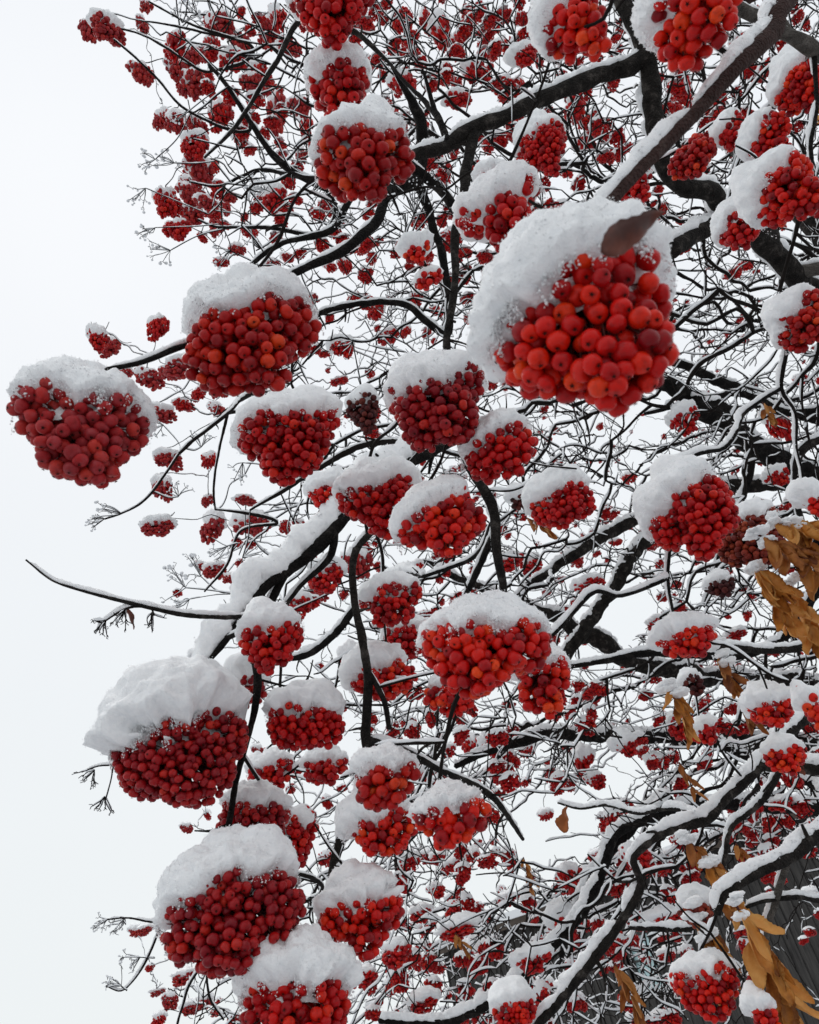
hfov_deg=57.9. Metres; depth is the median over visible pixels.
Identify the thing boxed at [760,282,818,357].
berry cluster
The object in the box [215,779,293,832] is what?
berry cluster
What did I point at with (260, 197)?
berry cluster
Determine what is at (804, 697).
berry cluster
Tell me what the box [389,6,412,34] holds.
berry cluster
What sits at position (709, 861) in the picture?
dried leaf spray
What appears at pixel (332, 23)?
berry cluster
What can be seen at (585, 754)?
berry cluster
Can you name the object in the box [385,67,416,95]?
berry cluster
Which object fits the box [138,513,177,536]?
berry cluster
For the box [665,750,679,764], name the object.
berry cluster
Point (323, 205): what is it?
berry cluster
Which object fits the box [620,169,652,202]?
berry cluster
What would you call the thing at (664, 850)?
berry cluster
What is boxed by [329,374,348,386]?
berry cluster
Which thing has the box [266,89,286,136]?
berry cluster
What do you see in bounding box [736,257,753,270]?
berry cluster
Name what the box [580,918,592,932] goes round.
berry cluster
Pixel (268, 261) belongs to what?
berry cluster
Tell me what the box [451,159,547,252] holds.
berry cluster
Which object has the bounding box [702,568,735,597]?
berry cluster
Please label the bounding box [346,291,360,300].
berry cluster
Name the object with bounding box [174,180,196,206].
berry cluster
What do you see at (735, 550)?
berry cluster
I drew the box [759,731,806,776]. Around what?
berry cluster
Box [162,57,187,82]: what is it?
berry cluster
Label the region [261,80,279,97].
berry cluster
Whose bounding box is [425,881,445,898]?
berry cluster
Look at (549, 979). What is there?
berry cluster
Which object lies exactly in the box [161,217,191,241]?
berry cluster
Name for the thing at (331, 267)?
berry cluster
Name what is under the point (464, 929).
berry cluster
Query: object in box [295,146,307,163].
berry cluster
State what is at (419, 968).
berry cluster
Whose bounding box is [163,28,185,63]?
berry cluster
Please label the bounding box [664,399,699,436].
berry cluster
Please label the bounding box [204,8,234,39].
berry cluster
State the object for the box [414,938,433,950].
berry cluster
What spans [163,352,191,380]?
berry cluster
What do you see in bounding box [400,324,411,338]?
berry cluster
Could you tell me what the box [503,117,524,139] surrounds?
berry cluster
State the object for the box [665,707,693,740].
berry cluster
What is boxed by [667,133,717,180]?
berry cluster
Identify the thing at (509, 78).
berry cluster
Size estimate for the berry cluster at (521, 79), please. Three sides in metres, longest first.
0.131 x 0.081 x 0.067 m
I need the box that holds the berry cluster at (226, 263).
[212,256,229,266]
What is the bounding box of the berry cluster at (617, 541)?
[607,537,622,545]
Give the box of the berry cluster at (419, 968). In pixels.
[414,951,429,973]
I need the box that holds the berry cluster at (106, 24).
[85,7,126,47]
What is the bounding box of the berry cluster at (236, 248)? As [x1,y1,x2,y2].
[228,241,246,255]
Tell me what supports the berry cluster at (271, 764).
attached to the rowan tree
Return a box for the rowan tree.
[25,0,818,1023]
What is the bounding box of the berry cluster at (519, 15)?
[512,10,528,26]
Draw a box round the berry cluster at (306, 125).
[297,115,313,139]
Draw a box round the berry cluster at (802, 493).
[785,477,818,517]
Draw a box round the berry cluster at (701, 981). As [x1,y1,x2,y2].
[668,947,743,1023]
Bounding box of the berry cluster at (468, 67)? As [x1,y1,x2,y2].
[459,54,491,85]
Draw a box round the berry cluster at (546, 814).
[536,807,553,821]
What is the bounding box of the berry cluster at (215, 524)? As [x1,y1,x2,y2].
[199,508,226,544]
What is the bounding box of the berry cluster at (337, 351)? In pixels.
[325,333,354,359]
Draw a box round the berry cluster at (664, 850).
[654,848,672,858]
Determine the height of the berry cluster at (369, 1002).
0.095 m
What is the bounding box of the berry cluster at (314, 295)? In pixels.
[309,292,319,304]
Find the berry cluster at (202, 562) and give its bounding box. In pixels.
[193,559,204,570]
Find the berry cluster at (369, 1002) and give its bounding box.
[365,996,377,1010]
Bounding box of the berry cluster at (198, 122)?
[183,113,208,134]
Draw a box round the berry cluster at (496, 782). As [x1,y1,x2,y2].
[483,762,499,785]
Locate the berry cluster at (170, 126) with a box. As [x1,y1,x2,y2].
[164,107,187,134]
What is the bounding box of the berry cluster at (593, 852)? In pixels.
[587,847,597,861]
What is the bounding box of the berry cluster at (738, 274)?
[721,266,742,279]
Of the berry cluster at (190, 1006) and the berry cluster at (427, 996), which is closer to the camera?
the berry cluster at (427, 996)
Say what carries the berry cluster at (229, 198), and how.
attached to the rowan tree
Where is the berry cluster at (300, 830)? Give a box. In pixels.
[283,803,318,869]
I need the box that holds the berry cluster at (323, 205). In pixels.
[317,199,331,209]
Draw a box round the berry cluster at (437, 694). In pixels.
[423,674,483,717]
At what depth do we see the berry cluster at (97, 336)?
2.29 m
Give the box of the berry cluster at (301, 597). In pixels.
[288,590,312,620]
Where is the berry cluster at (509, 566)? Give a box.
[502,549,523,572]
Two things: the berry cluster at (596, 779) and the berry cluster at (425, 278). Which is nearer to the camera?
the berry cluster at (425, 278)
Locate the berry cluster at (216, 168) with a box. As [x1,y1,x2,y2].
[211,160,219,173]
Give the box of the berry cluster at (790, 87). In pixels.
[765,44,818,117]
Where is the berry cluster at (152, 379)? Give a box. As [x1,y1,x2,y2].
[133,365,164,391]
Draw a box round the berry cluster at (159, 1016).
[151,1010,167,1023]
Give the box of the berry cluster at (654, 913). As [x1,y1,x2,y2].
[641,902,682,922]
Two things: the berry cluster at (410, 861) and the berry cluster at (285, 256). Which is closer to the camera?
the berry cluster at (410, 861)
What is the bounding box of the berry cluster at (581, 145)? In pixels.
[571,135,596,149]
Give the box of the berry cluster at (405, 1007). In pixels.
[394,1004,409,1011]
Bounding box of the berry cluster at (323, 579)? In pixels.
[305,553,347,593]
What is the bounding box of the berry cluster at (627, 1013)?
[624,1011,645,1023]
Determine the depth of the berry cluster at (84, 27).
2.63 m
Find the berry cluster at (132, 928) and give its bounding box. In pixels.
[127,922,141,937]
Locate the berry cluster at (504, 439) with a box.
[458,407,538,485]
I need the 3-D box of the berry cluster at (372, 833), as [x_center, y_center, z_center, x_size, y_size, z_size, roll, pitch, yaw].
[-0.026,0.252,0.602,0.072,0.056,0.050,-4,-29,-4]
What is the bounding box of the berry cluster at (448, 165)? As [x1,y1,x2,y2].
[439,157,451,184]
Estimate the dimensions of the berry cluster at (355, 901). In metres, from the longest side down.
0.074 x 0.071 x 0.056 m
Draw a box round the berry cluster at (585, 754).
[568,741,595,774]
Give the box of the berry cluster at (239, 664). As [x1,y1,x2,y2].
[223,652,271,708]
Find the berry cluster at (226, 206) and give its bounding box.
[216,200,230,216]
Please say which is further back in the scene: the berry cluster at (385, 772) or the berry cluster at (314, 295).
the berry cluster at (314, 295)
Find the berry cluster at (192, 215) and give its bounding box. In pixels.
[180,203,203,224]
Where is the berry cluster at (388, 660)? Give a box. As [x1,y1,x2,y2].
[338,640,417,701]
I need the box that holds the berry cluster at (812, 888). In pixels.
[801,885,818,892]
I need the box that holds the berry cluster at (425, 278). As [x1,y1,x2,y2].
[412,264,443,290]
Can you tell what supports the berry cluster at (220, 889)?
hanging from the rowan tree
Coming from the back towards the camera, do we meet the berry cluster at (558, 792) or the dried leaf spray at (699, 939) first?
the berry cluster at (558, 792)
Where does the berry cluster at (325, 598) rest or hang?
attached to the rowan tree
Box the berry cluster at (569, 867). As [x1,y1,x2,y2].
[553,860,581,894]
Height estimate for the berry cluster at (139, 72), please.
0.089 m
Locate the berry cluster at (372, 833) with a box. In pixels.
[334,792,417,857]
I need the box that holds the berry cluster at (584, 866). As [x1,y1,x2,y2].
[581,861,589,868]
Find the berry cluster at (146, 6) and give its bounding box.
[139,0,153,14]
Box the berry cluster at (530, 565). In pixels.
[519,551,542,576]
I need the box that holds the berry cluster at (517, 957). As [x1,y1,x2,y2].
[508,939,553,975]
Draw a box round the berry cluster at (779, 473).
[759,463,789,486]
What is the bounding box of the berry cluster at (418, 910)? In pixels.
[408,901,433,923]
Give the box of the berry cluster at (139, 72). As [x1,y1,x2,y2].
[125,59,154,87]
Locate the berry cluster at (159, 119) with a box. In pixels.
[152,105,169,131]
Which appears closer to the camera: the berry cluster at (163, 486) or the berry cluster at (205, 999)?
the berry cluster at (163, 486)
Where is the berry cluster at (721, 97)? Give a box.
[705,93,727,115]
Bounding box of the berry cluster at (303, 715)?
[261,678,346,751]
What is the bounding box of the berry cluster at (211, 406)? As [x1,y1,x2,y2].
[206,401,224,415]
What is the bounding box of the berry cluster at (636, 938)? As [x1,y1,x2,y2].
[623,930,639,946]
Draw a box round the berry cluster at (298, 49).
[275,33,302,57]
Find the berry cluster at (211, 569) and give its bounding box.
[201,560,226,579]
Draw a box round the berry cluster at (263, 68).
[247,58,273,87]
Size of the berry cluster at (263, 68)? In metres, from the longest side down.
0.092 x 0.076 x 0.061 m
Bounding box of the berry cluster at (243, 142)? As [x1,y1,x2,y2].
[229,125,248,146]
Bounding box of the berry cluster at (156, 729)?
[82,654,252,809]
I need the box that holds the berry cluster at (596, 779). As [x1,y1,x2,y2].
[582,770,606,790]
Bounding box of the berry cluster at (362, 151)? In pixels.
[308,93,415,203]
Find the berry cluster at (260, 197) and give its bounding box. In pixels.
[253,193,263,200]
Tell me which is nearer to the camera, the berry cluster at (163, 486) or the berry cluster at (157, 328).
the berry cluster at (157, 328)
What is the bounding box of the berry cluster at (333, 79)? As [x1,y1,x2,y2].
[303,39,373,115]
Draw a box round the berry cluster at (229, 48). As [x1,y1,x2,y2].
[218,44,249,73]
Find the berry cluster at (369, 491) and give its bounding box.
[331,455,422,540]
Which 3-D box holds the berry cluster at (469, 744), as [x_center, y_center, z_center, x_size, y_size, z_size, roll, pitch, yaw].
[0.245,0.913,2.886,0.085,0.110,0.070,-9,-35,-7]
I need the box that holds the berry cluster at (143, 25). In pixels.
[135,13,149,34]
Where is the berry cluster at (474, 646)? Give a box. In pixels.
[414,589,552,699]
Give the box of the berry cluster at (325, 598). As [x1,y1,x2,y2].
[306,585,328,601]
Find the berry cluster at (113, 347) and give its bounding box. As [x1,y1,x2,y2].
[98,336,121,358]
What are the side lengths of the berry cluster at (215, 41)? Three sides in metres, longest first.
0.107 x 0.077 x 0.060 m
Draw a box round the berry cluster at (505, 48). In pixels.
[498,34,510,54]
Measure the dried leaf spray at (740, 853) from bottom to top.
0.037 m
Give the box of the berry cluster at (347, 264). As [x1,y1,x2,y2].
[337,254,352,275]
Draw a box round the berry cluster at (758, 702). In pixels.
[736,679,794,727]
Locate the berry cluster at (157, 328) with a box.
[146,312,169,341]
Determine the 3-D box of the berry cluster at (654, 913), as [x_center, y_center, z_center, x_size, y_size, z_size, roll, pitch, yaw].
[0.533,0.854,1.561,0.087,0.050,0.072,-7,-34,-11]
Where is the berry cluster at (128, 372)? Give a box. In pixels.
[119,367,133,377]
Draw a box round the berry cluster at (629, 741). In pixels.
[606,727,637,757]
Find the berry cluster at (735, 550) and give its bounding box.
[717,496,786,568]
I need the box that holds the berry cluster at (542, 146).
[512,108,567,177]
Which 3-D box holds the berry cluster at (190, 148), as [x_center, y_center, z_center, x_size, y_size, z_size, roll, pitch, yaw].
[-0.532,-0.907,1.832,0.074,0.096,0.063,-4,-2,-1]
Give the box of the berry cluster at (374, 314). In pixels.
[367,305,386,320]
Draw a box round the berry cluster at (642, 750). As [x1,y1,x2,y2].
[636,745,650,759]
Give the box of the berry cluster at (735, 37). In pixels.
[727,30,743,45]
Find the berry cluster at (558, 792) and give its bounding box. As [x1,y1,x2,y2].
[548,783,565,795]
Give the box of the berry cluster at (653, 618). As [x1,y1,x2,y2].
[644,613,663,630]
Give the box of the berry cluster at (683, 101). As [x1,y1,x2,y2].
[665,72,692,105]
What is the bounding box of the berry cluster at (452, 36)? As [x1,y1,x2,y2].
[448,32,455,47]
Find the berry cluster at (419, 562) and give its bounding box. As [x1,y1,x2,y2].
[412,558,424,568]
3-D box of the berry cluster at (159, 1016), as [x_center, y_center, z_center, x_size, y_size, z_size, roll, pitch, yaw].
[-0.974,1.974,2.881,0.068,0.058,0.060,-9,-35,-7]
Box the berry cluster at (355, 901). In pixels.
[312,858,404,961]
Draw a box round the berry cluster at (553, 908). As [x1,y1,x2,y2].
[541,897,577,939]
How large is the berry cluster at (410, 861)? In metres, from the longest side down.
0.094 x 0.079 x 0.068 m
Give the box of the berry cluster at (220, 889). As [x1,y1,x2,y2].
[152,822,306,979]
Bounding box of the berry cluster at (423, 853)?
[415,847,432,864]
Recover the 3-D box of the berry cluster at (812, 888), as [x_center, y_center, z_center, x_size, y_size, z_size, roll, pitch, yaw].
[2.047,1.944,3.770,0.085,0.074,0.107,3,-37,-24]
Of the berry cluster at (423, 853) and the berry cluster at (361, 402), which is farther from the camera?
the berry cluster at (423, 853)
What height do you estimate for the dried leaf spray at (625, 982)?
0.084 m
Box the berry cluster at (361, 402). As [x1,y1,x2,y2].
[344,383,380,435]
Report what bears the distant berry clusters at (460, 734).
attached to the rowan tree
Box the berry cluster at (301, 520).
[290,517,304,524]
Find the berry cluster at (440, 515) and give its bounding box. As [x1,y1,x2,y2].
[387,474,486,557]
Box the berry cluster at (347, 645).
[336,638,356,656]
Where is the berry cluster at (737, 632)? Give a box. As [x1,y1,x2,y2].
[722,624,747,640]
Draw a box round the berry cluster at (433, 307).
[428,304,442,316]
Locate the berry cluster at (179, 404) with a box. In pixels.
[170,396,195,411]
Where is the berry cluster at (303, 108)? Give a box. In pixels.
[285,93,310,118]
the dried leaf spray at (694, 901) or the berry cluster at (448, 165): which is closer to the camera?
the dried leaf spray at (694, 901)
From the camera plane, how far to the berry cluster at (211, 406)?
3.43 m
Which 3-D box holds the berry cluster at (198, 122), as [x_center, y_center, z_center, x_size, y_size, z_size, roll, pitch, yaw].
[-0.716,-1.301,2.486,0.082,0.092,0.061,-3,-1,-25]
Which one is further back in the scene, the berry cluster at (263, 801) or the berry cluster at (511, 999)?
the berry cluster at (511, 999)
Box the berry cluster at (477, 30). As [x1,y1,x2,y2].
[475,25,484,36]
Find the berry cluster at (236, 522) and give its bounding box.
[228,508,271,536]
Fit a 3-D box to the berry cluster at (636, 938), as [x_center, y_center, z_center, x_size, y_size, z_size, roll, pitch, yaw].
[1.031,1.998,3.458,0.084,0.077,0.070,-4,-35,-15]
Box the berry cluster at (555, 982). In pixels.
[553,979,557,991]
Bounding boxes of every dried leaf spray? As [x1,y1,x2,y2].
[454,932,471,959]
[520,857,539,895]
[524,517,557,539]
[612,961,645,1023]
[654,677,700,749]
[674,829,739,890]
[678,762,708,801]
[680,895,741,989]
[694,924,735,1005]
[697,853,751,930]
[707,637,768,735]
[725,890,818,1023]
[734,843,750,861]
[742,524,818,591]
[743,559,811,637]
[760,402,777,427]
[765,510,818,547]
[781,515,818,600]
[784,571,818,658]
[792,765,805,777]
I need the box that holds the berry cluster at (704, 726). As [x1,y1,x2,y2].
[692,713,717,745]
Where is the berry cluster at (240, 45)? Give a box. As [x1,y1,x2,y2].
[226,28,248,49]
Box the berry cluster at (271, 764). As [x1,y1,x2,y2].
[243,746,295,788]
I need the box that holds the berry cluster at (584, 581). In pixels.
[569,572,605,593]
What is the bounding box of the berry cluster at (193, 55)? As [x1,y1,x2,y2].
[182,44,204,68]
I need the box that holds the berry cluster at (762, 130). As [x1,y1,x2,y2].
[735,106,791,161]
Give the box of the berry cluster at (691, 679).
[676,667,705,696]
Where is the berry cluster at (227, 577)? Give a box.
[222,572,231,583]
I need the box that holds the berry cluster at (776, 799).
[768,793,793,812]
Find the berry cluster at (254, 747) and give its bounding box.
[250,743,263,752]
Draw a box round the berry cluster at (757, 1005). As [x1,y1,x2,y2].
[739,980,780,1023]
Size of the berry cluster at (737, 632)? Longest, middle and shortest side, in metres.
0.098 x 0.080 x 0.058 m
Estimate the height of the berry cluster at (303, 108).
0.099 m
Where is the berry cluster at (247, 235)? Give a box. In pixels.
[240,224,258,238]
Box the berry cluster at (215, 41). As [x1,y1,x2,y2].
[203,35,221,48]
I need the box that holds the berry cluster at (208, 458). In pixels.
[200,450,216,469]
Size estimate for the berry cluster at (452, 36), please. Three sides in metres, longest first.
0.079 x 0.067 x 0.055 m
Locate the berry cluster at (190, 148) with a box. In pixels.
[179,127,209,160]
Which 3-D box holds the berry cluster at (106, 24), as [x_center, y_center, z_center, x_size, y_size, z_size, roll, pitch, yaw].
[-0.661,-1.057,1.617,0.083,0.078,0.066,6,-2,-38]
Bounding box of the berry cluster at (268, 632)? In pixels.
[234,596,304,676]
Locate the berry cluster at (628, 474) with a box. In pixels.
[621,470,637,483]
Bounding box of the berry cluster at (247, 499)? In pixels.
[231,493,256,506]
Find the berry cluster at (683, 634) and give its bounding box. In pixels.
[645,610,718,658]
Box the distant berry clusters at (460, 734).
[144,0,818,1023]
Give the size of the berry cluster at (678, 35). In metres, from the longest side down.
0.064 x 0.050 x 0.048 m
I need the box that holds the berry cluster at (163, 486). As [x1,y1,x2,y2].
[150,472,172,502]
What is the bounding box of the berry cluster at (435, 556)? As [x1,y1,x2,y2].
[430,552,453,563]
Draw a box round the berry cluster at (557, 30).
[526,0,611,68]
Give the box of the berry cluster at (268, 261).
[262,257,280,266]
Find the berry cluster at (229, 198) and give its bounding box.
[220,188,237,203]
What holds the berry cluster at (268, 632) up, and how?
attached to the rowan tree
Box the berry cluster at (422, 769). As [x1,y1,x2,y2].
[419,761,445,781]
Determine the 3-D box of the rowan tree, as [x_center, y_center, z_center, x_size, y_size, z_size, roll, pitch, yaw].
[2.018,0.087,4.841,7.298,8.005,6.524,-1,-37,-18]
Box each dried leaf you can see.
[126,609,134,629]
[555,806,568,832]
[600,209,664,257]
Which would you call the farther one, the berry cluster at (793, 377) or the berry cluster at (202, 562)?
the berry cluster at (202, 562)
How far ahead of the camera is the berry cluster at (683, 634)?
0.63 m
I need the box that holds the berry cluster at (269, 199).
[262,182,287,213]
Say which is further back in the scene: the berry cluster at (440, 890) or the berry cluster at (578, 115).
the berry cluster at (440, 890)
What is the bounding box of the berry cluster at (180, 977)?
[170,965,194,987]
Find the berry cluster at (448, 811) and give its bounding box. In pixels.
[403,775,493,850]
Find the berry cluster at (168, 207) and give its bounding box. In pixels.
[151,185,183,218]
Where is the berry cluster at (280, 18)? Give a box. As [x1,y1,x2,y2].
[268,2,286,32]
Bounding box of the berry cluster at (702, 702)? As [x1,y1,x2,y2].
[691,696,710,711]
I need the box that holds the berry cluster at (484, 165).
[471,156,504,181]
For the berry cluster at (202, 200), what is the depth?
2.26 m
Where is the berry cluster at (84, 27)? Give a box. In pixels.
[77,18,96,43]
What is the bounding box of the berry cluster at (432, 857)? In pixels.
[428,849,446,865]
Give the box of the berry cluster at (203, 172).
[180,156,214,187]
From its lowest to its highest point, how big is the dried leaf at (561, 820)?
0.030 m
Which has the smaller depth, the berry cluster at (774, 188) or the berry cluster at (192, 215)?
the berry cluster at (774, 188)
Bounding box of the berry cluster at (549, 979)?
[535,974,553,986]
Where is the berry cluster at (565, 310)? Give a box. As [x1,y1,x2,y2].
[466,194,679,417]
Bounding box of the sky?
[0,0,818,1023]
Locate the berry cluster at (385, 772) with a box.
[349,739,420,812]
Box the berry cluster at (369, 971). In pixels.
[353,963,378,990]
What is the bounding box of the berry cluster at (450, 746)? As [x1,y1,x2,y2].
[439,741,455,758]
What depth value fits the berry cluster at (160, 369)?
2.85 m
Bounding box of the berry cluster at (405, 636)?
[378,613,428,660]
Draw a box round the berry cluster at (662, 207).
[654,201,665,220]
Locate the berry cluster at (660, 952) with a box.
[656,944,675,961]
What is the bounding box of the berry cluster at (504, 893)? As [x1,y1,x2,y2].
[495,890,515,906]
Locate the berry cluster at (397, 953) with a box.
[380,936,411,970]
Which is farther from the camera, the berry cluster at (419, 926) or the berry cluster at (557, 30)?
the berry cluster at (419, 926)
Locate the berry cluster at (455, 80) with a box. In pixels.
[450,75,461,86]
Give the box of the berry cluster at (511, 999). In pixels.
[487,975,536,1023]
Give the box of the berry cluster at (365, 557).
[339,547,372,579]
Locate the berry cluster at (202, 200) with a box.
[192,192,217,213]
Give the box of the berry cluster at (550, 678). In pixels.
[510,640,574,720]
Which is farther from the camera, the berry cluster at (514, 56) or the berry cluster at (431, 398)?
the berry cluster at (514, 56)
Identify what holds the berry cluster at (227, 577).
attached to the rowan tree
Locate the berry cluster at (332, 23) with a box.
[285,0,375,50]
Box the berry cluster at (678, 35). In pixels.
[630,0,742,72]
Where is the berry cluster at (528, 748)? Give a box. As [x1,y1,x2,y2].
[516,744,534,758]
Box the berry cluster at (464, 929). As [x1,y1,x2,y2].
[433,910,480,942]
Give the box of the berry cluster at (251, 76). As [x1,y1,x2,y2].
[238,70,261,90]
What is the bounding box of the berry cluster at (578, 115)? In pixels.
[563,92,585,122]
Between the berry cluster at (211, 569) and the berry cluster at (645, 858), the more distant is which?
the berry cluster at (211, 569)
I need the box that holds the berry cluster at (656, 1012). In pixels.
[647,1008,664,1023]
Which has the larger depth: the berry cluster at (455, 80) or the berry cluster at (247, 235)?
the berry cluster at (455, 80)
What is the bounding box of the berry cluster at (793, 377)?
[791,372,807,385]
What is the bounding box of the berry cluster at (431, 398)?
[383,348,488,452]
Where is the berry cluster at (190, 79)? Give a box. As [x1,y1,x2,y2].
[178,65,205,101]
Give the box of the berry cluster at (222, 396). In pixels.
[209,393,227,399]
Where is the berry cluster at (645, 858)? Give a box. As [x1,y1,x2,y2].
[618,840,651,877]
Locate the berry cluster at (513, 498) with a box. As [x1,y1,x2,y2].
[503,482,523,509]
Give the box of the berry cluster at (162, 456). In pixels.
[152,446,182,472]
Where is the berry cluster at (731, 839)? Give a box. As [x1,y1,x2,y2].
[718,828,737,843]
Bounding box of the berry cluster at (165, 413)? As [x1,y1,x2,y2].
[152,401,177,423]
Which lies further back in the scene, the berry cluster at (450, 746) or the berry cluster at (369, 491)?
the berry cluster at (450, 746)
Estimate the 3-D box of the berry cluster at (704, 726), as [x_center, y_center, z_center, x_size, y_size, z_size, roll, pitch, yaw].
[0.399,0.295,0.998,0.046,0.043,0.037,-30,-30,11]
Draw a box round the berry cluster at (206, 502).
[201,493,213,507]
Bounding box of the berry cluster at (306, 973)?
[230,923,364,1023]
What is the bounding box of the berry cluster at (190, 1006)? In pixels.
[178,997,198,1016]
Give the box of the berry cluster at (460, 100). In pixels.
[440,86,472,110]
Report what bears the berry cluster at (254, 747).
attached to the rowan tree
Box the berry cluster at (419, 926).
[415,913,439,935]
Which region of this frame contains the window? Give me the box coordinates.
[627,931,665,992]
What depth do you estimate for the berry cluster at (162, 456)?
2.20 m
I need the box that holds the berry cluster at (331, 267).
[322,261,336,272]
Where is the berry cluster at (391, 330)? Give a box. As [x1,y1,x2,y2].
[376,325,399,345]
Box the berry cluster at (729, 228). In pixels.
[709,196,759,251]
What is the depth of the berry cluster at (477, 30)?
4.03 m
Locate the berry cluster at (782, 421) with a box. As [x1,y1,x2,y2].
[757,398,791,440]
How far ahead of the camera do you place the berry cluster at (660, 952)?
2.87 m
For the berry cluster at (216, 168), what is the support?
attached to the rowan tree
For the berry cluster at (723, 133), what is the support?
hanging from the rowan tree
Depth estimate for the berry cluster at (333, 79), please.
0.55 m
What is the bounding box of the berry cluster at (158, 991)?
[148,986,165,997]
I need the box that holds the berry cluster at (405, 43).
[401,29,419,49]
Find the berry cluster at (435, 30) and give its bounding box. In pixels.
[426,7,451,52]
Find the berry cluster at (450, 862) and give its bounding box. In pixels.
[443,854,466,871]
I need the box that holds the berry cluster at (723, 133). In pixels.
[708,107,744,152]
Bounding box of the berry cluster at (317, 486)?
[302,465,344,507]
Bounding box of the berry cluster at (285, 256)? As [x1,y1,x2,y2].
[279,251,294,262]
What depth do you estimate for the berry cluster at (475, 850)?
2.87 m
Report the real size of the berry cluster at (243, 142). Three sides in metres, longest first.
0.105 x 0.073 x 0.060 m
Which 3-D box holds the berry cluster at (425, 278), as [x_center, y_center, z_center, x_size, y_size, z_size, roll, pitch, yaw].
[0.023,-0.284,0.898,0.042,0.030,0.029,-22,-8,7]
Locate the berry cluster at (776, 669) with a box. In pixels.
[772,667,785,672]
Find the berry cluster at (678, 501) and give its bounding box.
[631,453,740,561]
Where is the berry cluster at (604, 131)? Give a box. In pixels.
[585,115,607,134]
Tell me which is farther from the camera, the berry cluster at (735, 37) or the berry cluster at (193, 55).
the berry cluster at (735, 37)
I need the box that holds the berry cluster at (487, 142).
[481,134,494,155]
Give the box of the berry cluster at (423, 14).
[418,6,429,36]
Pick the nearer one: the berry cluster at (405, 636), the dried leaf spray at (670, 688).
the berry cluster at (405, 636)
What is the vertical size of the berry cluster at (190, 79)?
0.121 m
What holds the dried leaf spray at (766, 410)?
attached to the rowan tree
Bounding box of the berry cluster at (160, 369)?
[157,364,169,380]
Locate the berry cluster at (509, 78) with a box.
[493,72,516,103]
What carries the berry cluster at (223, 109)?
attached to the rowan tree
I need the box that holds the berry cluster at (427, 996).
[406,985,441,1013]
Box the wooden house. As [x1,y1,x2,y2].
[431,788,818,1023]
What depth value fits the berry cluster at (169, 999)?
3.47 m
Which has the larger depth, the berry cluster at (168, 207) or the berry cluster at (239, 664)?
the berry cluster at (168, 207)
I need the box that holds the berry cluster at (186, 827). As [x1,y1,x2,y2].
[178,821,193,833]
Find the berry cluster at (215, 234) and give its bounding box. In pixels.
[209,207,223,238]
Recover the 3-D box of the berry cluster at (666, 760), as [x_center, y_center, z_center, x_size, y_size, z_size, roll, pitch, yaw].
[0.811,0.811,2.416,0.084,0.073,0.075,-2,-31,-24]
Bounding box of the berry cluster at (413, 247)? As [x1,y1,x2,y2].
[394,228,433,266]
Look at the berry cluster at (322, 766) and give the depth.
0.81 m
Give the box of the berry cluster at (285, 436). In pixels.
[229,383,345,486]
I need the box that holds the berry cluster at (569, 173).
[559,166,573,178]
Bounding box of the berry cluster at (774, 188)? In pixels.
[729,144,818,237]
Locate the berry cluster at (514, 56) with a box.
[502,39,536,68]
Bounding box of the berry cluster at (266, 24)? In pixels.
[257,14,279,51]
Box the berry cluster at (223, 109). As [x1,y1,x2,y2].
[207,96,232,133]
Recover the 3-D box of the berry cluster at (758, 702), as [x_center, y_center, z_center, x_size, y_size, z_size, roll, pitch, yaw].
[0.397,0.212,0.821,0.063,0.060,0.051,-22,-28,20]
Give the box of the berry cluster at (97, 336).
[85,322,109,351]
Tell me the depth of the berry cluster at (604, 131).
2.34 m
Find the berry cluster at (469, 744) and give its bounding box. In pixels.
[461,732,478,752]
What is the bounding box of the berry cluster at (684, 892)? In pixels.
[675,882,713,928]
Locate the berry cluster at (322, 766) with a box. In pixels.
[299,742,349,786]
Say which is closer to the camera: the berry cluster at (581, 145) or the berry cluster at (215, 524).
the berry cluster at (215, 524)
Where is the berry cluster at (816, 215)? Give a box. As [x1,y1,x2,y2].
[807,210,818,218]
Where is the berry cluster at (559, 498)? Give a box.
[520,463,596,529]
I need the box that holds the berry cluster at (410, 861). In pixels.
[397,848,421,871]
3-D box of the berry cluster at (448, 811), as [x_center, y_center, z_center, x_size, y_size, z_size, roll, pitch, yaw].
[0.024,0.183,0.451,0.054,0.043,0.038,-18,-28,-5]
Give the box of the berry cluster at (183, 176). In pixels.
[178,173,202,191]
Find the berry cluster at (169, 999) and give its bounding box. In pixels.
[160,988,178,1011]
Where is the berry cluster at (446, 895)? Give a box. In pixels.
[443,892,452,901]
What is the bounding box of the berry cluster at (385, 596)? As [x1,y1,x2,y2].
[357,570,424,627]
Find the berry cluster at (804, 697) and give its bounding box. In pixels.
[790,679,818,730]
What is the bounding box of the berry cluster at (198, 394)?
[191,385,205,402]
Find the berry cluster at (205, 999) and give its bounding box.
[195,991,213,1009]
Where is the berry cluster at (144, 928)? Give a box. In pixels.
[137,922,154,936]
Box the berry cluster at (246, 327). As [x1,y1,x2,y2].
[180,260,323,396]
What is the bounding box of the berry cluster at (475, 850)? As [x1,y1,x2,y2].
[465,845,479,862]
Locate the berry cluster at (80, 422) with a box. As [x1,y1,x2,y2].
[6,354,158,489]
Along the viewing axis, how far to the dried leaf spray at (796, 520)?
0.79 m
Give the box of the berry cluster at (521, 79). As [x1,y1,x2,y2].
[513,75,527,88]
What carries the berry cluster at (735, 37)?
attached to the rowan tree
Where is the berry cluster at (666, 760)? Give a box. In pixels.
[642,750,670,769]
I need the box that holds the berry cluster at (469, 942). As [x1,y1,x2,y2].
[462,934,483,978]
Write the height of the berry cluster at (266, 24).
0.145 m

